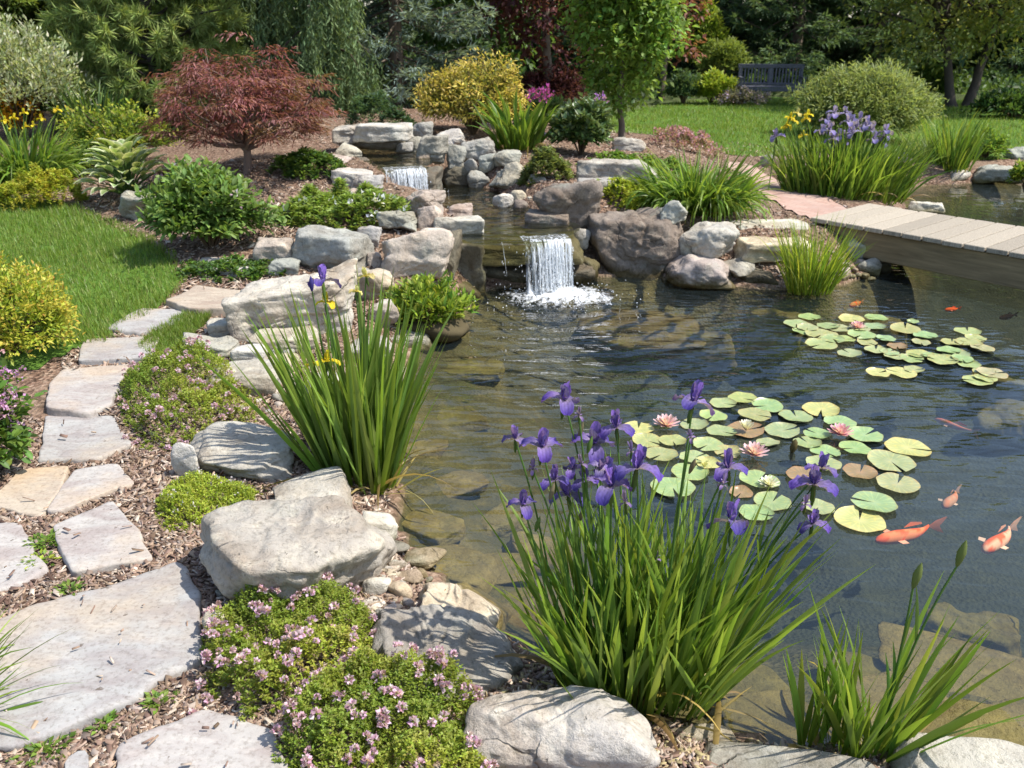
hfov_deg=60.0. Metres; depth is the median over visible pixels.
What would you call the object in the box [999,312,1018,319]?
koi
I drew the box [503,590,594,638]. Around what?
submerged stone
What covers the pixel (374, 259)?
rock
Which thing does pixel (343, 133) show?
rock
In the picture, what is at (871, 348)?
lily pad
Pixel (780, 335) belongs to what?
submerged stone
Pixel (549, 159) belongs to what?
stonecrop
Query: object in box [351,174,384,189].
rock
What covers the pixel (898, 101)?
round willow
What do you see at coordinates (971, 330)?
lily pad
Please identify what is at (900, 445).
lily pad
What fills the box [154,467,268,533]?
stonecrop
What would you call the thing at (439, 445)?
submerged stone
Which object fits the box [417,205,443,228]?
rock
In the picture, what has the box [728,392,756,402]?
lily pad
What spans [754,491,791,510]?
lily pad
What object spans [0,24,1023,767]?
ground
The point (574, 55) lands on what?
woods
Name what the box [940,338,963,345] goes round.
lily pad
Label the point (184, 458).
rock
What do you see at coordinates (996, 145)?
shrub
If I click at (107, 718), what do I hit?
weed tuft
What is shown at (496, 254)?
ledge stone
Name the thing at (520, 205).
rock
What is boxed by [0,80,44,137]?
coreopsis
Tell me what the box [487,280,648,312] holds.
foam
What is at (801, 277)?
grass tuft
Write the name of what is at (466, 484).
submerged stone
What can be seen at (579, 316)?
pond water
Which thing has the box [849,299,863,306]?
koi
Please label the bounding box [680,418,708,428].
lily pad
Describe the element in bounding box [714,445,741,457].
lily pad
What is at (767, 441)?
lily pad
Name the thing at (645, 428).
lily pad
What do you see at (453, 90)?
golden shrub
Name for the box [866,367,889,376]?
lily pad
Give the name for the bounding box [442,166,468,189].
rock
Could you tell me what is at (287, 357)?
rock
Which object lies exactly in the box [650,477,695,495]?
lily pad
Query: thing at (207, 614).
rock
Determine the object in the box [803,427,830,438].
lily pad
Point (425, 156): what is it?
rock
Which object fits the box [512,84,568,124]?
rhododendron
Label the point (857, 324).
water lily
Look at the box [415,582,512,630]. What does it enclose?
rock
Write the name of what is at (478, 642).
rock
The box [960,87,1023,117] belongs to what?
border bush
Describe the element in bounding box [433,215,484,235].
rock
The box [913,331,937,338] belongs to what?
lily pad
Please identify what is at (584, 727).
boulder
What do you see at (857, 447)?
lily pad
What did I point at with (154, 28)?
white pine
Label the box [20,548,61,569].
weed tuft
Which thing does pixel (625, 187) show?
stonecrop
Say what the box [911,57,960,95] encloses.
border bush
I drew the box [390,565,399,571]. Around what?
pebble
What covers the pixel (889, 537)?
koi
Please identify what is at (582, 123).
peony bush
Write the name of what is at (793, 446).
lily bud
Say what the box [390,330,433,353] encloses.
rock
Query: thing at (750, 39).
dark conifer
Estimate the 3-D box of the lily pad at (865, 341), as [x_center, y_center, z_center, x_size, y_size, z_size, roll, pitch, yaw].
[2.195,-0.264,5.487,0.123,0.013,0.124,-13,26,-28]
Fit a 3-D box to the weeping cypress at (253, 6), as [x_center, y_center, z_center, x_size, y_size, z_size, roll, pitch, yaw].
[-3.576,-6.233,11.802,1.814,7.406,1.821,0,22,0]
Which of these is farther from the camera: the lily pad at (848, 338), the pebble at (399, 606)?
the lily pad at (848, 338)
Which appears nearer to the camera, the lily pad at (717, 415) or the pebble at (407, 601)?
the pebble at (407, 601)
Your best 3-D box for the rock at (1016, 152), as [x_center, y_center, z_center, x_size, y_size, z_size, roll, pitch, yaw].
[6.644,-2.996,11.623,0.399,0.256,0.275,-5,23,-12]
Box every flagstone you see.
[0,466,69,516]
[0,522,48,592]
[0,562,202,752]
[38,415,131,463]
[46,364,130,417]
[47,464,133,514]
[53,501,152,576]
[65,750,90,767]
[78,336,158,366]
[107,308,181,335]
[115,710,287,767]
[166,285,240,316]
[195,257,252,276]
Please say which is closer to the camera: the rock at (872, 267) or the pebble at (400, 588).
the pebble at (400, 588)
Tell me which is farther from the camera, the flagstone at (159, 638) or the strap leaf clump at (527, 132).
the strap leaf clump at (527, 132)
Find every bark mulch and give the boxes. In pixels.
[0,415,426,767]
[56,154,331,442]
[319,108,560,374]
[357,591,890,767]
[539,129,850,280]
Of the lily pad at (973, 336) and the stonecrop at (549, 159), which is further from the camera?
the stonecrop at (549, 159)
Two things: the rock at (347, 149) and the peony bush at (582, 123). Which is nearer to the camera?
the rock at (347, 149)
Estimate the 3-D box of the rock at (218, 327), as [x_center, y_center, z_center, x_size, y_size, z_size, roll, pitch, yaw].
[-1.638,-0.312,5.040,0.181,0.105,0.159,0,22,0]
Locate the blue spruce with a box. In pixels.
[293,0,512,114]
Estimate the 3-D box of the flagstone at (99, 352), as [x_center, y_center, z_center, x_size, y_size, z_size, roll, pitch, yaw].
[-2.137,-0.171,4.821,0.444,0.063,0.379,-4,23,-9]
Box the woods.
[18,0,1023,79]
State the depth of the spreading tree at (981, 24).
17.20 m
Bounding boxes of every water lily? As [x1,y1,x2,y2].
[653,414,679,426]
[739,441,769,456]
[740,419,753,429]
[758,475,779,486]
[827,423,853,435]
[850,321,865,327]
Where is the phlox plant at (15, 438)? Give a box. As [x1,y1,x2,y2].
[0,349,47,468]
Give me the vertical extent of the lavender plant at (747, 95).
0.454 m
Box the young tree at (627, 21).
[558,0,700,137]
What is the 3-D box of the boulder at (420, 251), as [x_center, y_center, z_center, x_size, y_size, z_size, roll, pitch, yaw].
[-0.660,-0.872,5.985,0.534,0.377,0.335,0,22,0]
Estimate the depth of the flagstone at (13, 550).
2.98 m
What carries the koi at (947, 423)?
in the pond water at (579, 316)
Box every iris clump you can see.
[36,77,148,139]
[187,264,459,512]
[473,379,873,749]
[755,105,957,205]
[796,540,1023,762]
[916,108,998,172]
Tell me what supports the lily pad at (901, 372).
on the pond water at (579, 316)
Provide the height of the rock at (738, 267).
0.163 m
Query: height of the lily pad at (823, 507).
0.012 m
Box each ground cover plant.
[62,140,144,174]
[175,252,286,282]
[265,145,347,179]
[271,177,411,229]
[575,148,694,178]
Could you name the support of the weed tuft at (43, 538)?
on the ground at (636, 386)
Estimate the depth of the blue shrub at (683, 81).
17.84 m
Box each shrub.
[0,6,109,138]
[0,250,86,365]
[55,96,188,152]
[408,47,534,134]
[512,61,593,101]
[663,67,704,102]
[676,0,731,74]
[684,65,739,102]
[692,36,752,73]
[955,126,1011,158]
[1005,157,1023,191]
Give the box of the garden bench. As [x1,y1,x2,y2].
[737,64,806,102]
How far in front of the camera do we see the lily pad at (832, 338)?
5.53 m
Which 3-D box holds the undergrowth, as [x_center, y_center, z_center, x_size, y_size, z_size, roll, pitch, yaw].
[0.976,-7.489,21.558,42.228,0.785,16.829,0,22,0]
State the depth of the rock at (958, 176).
10.80 m
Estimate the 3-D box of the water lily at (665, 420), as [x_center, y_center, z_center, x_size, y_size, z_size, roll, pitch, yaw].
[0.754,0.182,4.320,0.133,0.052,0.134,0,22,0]
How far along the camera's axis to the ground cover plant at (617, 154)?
8.46 m
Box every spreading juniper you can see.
[0,162,89,211]
[344,89,416,125]
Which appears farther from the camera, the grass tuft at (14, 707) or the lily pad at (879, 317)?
the lily pad at (879, 317)
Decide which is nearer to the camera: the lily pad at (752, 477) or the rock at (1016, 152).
the lily pad at (752, 477)
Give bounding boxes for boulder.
[199,495,397,608]
[221,258,357,343]
[291,225,374,268]
[380,228,453,278]
[462,685,660,767]
[489,162,523,188]
[533,179,603,228]
[587,207,683,281]
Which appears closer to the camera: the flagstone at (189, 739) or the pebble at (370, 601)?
the flagstone at (189, 739)
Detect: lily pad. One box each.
[625,421,653,432]
[632,433,662,446]
[646,446,677,460]
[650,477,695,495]
[658,434,686,445]
[671,463,708,479]
[679,450,708,462]
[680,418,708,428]
[693,437,723,450]
[696,456,720,467]
[699,409,727,420]
[706,424,736,436]
[710,397,736,407]
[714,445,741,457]
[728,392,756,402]
[728,421,763,437]
[729,485,752,497]
[738,407,770,420]
[739,469,779,487]
[739,504,774,519]
[751,397,782,411]
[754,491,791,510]
[756,437,779,446]
[764,422,799,437]
[778,410,812,421]
[783,319,807,326]
[786,466,821,478]
[792,328,814,334]
[793,436,821,447]
[797,322,818,330]
[798,313,820,319]
[802,402,839,415]
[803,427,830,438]
[803,498,834,513]
[805,328,837,337]
[805,338,837,348]
[806,455,841,469]
[810,444,840,456]
[817,322,839,328]
[821,334,845,342]
[824,415,856,427]
[829,324,850,331]
[833,335,855,341]
[834,505,885,531]
[837,348,861,356]
[838,314,864,321]
[839,441,871,453]
[843,463,877,478]
[847,426,883,441]
[848,325,870,330]
[848,329,875,338]
[851,491,897,511]
[857,337,877,344]
[864,323,885,328]
[864,345,887,352]
[865,314,888,320]
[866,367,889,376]
[867,449,915,471]
[876,334,895,340]
[876,472,920,492]
[880,348,899,354]
[884,351,907,359]
[884,437,931,456]
[885,367,916,377]
[887,343,907,348]
[890,322,920,333]
[900,353,923,362]
[904,365,924,372]
[906,349,933,357]
[907,318,918,322]
[911,338,930,345]
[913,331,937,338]
[922,352,937,358]
[927,354,958,363]
[937,346,960,352]
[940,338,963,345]
[942,348,969,355]
[951,354,973,362]
[954,327,981,333]
[955,337,982,345]
[957,360,980,367]
[962,374,993,384]
[965,334,986,340]
[970,344,994,351]
[974,373,997,381]
[976,367,1007,378]
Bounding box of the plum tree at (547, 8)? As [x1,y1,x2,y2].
[471,0,604,97]
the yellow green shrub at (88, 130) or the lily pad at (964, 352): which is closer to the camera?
the lily pad at (964, 352)
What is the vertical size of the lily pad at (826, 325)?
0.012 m
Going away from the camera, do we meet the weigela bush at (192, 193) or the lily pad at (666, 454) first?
the lily pad at (666, 454)
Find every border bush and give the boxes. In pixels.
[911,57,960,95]
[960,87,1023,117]
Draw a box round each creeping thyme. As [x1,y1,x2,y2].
[113,335,260,450]
[186,571,377,721]
[269,640,499,767]
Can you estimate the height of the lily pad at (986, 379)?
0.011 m
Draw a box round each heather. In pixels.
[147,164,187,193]
[648,124,724,158]
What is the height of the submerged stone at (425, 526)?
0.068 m
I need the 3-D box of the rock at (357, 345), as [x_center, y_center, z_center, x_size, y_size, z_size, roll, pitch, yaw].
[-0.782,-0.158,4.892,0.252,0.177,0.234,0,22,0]
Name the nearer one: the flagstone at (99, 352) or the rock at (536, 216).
the flagstone at (99, 352)
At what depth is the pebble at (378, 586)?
2.86 m
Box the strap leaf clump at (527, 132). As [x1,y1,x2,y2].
[465,84,565,157]
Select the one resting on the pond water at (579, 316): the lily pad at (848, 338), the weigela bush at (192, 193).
the lily pad at (848, 338)
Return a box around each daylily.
[0,105,109,187]
[616,145,784,229]
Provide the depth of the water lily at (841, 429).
4.23 m
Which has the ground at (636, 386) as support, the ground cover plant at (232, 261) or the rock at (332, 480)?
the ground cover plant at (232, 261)
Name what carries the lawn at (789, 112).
on the ground at (636, 386)
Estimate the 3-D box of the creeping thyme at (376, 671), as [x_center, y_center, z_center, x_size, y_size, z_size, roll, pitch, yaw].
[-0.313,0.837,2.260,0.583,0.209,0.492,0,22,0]
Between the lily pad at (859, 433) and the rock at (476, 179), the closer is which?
the lily pad at (859, 433)
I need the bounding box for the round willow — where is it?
[781,54,948,139]
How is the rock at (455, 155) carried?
on the rock at (456, 175)
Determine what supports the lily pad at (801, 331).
on the pond water at (579, 316)
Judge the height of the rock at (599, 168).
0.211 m
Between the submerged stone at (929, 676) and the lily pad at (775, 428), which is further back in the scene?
the lily pad at (775, 428)
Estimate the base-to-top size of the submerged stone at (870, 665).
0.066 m
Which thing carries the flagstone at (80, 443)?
on the ground at (636, 386)
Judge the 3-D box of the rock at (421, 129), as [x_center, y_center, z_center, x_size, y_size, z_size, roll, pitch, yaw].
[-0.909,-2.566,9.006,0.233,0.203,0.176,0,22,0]
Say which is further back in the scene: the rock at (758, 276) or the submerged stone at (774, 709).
the rock at (758, 276)
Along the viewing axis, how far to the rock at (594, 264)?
6.76 m
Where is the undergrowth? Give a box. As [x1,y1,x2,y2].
[40,61,1023,119]
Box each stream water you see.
[359,149,431,169]
[443,185,579,244]
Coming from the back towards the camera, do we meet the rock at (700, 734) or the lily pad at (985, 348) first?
the lily pad at (985, 348)
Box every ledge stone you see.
[379,163,443,189]
[462,223,583,266]
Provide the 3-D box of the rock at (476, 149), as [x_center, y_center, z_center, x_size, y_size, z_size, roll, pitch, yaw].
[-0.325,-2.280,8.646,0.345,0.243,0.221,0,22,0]
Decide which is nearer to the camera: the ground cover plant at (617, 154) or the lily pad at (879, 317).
the lily pad at (879, 317)
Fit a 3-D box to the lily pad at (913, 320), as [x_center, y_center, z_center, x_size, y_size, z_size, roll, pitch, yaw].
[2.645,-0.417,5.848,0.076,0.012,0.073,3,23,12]
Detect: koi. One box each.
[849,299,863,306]
[875,516,946,544]
[935,418,979,437]
[938,485,960,508]
[945,306,961,311]
[978,516,1021,553]
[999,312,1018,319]
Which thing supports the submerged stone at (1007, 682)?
on the ground at (636, 386)
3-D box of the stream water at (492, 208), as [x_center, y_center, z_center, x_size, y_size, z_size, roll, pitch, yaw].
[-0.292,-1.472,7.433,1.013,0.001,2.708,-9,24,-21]
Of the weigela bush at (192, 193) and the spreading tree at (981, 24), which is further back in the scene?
the spreading tree at (981, 24)
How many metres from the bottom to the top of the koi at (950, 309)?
0.037 m
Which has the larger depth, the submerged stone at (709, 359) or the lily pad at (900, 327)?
the submerged stone at (709, 359)
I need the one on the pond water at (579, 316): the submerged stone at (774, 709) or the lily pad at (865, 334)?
the lily pad at (865, 334)
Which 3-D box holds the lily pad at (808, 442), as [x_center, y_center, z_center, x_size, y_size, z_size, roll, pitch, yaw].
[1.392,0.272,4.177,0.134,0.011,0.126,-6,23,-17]
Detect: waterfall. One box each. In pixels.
[392,167,427,187]
[521,234,572,297]
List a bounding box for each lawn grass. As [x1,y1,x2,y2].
[137,309,211,353]
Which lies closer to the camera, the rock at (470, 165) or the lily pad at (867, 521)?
the lily pad at (867, 521)
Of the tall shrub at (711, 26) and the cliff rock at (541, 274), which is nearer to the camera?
the cliff rock at (541, 274)
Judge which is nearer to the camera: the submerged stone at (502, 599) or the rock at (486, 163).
the submerged stone at (502, 599)
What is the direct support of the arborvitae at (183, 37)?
on the ground at (636, 386)
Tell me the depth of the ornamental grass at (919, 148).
11.08 m
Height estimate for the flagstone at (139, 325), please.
0.067 m
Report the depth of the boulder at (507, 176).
8.05 m
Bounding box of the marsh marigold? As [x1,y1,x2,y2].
[378,269,479,342]
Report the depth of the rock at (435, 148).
8.24 m
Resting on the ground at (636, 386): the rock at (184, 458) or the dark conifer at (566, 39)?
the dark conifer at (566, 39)
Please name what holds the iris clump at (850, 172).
on the ground at (636, 386)
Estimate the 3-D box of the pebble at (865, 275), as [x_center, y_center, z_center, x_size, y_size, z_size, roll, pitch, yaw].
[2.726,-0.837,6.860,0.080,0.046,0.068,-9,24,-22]
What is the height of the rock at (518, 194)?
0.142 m
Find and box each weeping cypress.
[207,0,314,111]
[249,0,396,117]
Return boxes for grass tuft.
[0,607,64,747]
[753,212,869,295]
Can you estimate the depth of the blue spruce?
12.37 m
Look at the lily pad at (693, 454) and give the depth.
4.04 m
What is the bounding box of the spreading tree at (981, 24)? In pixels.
[834,0,1023,106]
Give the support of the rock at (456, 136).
on the ground at (636, 386)
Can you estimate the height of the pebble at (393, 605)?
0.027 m
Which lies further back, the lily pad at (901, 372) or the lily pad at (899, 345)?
the lily pad at (899, 345)
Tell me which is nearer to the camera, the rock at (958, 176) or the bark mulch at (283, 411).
the bark mulch at (283, 411)
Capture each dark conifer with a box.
[328,0,524,87]
[541,0,709,86]
[644,0,793,81]
[714,0,916,89]
[778,0,984,80]
[919,0,1023,79]
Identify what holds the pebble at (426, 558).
on the ground at (636, 386)
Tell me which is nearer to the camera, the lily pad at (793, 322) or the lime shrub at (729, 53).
the lily pad at (793, 322)
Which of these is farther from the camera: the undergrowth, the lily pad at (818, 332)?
the undergrowth
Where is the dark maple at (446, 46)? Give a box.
[374,0,565,80]
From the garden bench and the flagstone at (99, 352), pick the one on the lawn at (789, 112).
the garden bench
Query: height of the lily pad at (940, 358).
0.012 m
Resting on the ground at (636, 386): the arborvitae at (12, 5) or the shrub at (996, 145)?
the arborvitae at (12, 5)
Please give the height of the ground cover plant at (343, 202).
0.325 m
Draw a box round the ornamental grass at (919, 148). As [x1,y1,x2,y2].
[885,123,955,162]
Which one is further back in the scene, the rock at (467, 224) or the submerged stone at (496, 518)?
the rock at (467, 224)
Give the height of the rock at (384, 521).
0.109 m
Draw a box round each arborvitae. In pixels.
[0,0,96,110]
[0,0,147,107]
[84,0,292,103]
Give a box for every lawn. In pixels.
[0,199,179,373]
[610,97,1023,161]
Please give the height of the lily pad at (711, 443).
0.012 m
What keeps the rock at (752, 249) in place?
on the ground at (636, 386)
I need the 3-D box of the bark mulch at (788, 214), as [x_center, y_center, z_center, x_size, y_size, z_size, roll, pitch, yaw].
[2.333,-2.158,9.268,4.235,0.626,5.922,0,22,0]
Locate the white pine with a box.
[33,0,256,142]
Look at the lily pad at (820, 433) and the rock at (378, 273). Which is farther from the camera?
the rock at (378, 273)
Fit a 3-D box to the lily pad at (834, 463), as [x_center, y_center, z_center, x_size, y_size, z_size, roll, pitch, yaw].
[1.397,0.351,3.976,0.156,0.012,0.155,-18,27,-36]
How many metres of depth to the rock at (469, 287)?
6.32 m
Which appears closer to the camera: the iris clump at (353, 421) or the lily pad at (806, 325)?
the iris clump at (353, 421)
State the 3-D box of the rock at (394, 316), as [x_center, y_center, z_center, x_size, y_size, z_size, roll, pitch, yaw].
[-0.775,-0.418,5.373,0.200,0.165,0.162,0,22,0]
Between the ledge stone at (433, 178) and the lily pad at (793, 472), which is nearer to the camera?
the lily pad at (793, 472)
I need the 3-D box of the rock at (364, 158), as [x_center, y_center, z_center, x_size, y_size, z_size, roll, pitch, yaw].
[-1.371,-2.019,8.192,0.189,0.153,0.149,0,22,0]
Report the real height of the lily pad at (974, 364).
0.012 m
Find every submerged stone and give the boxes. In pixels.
[401,508,465,545]
[404,439,448,458]
[429,544,499,593]
[436,470,488,498]
[437,405,489,431]
[444,356,504,381]
[481,502,530,537]
[486,553,533,585]
[496,586,548,603]
[503,531,572,578]
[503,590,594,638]
[578,308,706,350]
[661,331,736,372]
[692,664,790,695]
[707,690,837,745]
[745,308,807,357]
[813,694,870,725]
[823,651,889,683]
[843,670,947,724]
[858,316,906,360]
[877,621,1023,700]
[901,699,1023,745]
[921,602,1022,656]
[925,673,934,680]
[966,371,1023,418]
[972,399,1023,455]
[986,699,1023,728]
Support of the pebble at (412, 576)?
on the bark mulch at (101, 749)
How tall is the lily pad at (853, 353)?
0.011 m
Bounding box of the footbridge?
[811,203,1023,289]
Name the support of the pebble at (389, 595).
on the bark mulch at (101, 749)
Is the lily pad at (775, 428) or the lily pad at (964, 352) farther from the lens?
the lily pad at (964, 352)
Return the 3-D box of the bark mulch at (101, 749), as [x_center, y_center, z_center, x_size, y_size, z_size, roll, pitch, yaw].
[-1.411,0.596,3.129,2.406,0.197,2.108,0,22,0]
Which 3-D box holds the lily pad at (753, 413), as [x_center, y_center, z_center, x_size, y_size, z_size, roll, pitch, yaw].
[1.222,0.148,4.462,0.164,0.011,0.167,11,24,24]
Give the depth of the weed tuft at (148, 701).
2.37 m
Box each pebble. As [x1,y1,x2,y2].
[215,590,222,596]
[272,394,282,401]
[274,401,282,405]
[361,577,390,595]
[362,596,385,610]
[383,593,395,599]
[383,603,396,608]
[386,568,395,573]
[387,581,412,598]
[388,560,407,567]
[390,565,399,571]
[394,540,409,552]
[396,603,403,608]
[397,569,422,583]
[402,547,446,569]
[402,597,413,606]
[417,568,427,578]
[425,576,432,582]
[861,273,869,278]
[867,276,875,280]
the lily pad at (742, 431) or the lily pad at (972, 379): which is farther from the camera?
the lily pad at (972, 379)
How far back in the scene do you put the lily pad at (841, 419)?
4.40 m
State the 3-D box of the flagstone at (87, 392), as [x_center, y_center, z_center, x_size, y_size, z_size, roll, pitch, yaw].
[-2.088,0.045,4.327,0.366,0.066,0.641,-6,23,-13]
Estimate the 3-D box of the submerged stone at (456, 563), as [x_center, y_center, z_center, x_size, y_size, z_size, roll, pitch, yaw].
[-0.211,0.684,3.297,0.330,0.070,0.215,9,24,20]
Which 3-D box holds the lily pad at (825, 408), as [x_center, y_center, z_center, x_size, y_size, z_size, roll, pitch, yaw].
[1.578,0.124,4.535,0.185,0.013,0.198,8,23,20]
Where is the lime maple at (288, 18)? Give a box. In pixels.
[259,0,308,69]
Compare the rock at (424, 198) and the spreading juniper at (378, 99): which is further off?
the spreading juniper at (378, 99)
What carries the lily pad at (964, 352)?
on the pond water at (579, 316)
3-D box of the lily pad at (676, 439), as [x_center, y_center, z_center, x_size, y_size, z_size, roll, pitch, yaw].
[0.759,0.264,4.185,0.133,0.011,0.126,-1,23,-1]
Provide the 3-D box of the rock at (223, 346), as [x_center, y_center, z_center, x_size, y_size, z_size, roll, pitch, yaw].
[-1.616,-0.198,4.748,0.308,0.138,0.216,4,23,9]
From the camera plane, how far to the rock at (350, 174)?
7.50 m
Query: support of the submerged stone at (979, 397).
on the ground at (636, 386)
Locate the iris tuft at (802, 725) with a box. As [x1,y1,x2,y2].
[783,618,859,747]
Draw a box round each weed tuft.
[3,731,76,767]
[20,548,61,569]
[22,528,60,549]
[50,575,86,594]
[83,708,119,734]
[139,689,180,714]
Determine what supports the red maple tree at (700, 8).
on the ground at (636, 386)
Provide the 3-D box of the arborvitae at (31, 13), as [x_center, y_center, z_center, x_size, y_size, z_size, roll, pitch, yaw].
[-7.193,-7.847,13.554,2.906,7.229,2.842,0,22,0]
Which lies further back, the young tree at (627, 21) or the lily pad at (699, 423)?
the young tree at (627, 21)
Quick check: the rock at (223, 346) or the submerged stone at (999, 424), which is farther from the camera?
the submerged stone at (999, 424)
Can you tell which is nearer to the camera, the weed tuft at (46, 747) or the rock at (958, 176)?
the weed tuft at (46, 747)
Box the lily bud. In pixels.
[789,439,797,461]
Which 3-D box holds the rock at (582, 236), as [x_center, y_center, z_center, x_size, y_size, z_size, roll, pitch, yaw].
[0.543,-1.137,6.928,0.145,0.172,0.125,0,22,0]
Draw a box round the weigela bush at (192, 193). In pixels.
[129,153,294,247]
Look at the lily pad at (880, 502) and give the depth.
3.65 m
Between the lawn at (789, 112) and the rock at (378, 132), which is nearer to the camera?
the rock at (378, 132)
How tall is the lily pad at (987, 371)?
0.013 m
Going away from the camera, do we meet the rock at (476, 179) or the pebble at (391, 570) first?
the pebble at (391, 570)
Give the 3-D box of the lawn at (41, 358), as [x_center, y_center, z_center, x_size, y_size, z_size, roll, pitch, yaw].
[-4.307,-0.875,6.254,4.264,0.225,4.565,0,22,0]
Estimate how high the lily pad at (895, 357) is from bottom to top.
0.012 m
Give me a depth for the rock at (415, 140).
8.70 m
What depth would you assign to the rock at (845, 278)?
6.71 m
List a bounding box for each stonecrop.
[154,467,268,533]
[515,143,573,185]
[597,177,655,210]
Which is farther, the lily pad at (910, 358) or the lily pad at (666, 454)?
the lily pad at (910, 358)
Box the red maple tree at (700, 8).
[656,0,712,98]
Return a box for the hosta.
[73,134,166,195]
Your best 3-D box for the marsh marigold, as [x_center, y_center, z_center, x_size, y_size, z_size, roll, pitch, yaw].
[-0.505,-0.473,5.547,0.638,0.498,0.544,-9,24,-21]
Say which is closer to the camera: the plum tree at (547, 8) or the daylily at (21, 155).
the daylily at (21, 155)
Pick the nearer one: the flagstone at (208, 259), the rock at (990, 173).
the flagstone at (208, 259)
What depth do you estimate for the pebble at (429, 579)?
3.09 m
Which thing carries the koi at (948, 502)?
in the pond water at (579, 316)
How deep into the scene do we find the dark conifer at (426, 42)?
21.76 m
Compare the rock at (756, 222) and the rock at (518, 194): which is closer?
the rock at (756, 222)
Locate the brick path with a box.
[728,162,846,225]
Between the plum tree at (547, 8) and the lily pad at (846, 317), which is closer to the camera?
the lily pad at (846, 317)
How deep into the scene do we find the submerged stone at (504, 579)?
3.41 m
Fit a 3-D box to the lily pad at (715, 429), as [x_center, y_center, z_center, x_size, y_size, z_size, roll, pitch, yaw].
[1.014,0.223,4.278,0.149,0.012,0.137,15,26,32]
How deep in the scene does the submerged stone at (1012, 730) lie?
2.50 m
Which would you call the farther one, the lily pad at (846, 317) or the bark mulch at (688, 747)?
the lily pad at (846, 317)
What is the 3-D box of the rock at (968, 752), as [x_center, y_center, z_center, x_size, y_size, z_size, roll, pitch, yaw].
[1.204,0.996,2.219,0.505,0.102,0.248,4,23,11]
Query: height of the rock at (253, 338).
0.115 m
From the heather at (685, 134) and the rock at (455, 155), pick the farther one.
the heather at (685, 134)
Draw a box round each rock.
[118,190,155,219]
[170,442,198,475]
[182,332,239,360]
[190,421,293,483]
[202,358,280,397]
[202,610,229,639]
[206,318,229,337]
[230,343,267,360]
[246,325,319,353]
[252,237,293,264]
[267,353,299,372]
[268,258,300,276]
[272,466,352,507]
[331,167,372,185]
[332,123,364,143]
[333,154,352,163]
[335,142,361,156]
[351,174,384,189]
[351,336,391,359]
[352,122,413,142]
[352,141,404,151]
[357,225,381,247]
[357,268,394,299]
[359,157,371,163]
[362,511,397,539]
[367,252,381,267]
[369,299,398,327]
[370,604,523,701]
[376,210,417,231]
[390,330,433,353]
[396,142,412,153]
[405,136,420,152]
[405,189,445,215]
[413,121,433,136]
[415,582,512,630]
[416,135,448,164]
[417,153,429,165]
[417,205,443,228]
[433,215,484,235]
[436,128,465,144]
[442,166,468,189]
[446,144,466,168]
[446,229,462,279]
[447,203,472,216]
[458,243,486,298]
[458,281,481,305]
[461,137,495,160]
[464,159,478,172]
[467,170,489,190]
[478,153,494,172]
[485,256,594,292]
[492,193,513,210]
[494,149,521,166]
[511,190,526,201]
[513,199,527,210]
[525,209,569,228]
[528,174,546,182]
[573,228,590,248]
[576,158,657,183]
[577,177,618,196]
[583,257,599,282]
[612,137,645,151]
[659,200,687,224]
[665,254,735,289]
[668,723,736,741]
[679,221,739,257]
[702,741,875,767]
[724,258,754,277]
[729,219,807,229]
[733,236,813,262]
[739,268,778,284]
[760,155,772,166]
[835,267,850,280]
[845,239,865,259]
[857,258,881,276]
[878,732,1023,767]
[880,261,891,274]
[907,201,944,214]
[950,169,970,180]
[972,164,1022,183]
[1004,146,1023,159]
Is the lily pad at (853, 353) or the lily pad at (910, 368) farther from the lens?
the lily pad at (853, 353)
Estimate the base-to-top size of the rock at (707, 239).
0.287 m
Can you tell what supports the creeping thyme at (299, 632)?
on the bark mulch at (101, 749)
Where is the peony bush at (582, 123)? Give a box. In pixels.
[525,83,617,155]
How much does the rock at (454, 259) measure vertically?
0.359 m
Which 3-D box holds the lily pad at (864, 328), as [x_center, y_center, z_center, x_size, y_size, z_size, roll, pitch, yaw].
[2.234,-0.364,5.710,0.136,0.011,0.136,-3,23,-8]
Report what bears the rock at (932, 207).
on the ground at (636, 386)
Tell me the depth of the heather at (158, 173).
7.67 m
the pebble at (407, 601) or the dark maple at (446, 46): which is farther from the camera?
the dark maple at (446, 46)
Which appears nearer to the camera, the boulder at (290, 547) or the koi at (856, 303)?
the boulder at (290, 547)
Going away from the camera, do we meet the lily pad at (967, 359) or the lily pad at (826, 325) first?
the lily pad at (967, 359)
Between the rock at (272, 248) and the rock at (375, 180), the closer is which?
the rock at (272, 248)
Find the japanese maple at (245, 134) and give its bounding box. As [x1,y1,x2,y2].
[135,31,348,173]
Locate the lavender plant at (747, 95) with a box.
[710,86,771,104]
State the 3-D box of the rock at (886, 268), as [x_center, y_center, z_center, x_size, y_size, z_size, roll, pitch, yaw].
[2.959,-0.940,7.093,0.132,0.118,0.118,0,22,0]
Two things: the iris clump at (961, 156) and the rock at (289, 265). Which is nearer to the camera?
the rock at (289, 265)
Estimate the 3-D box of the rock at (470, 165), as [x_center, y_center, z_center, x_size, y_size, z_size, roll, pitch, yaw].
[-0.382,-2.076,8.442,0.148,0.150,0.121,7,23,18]
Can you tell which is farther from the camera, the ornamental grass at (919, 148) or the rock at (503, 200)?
the ornamental grass at (919, 148)

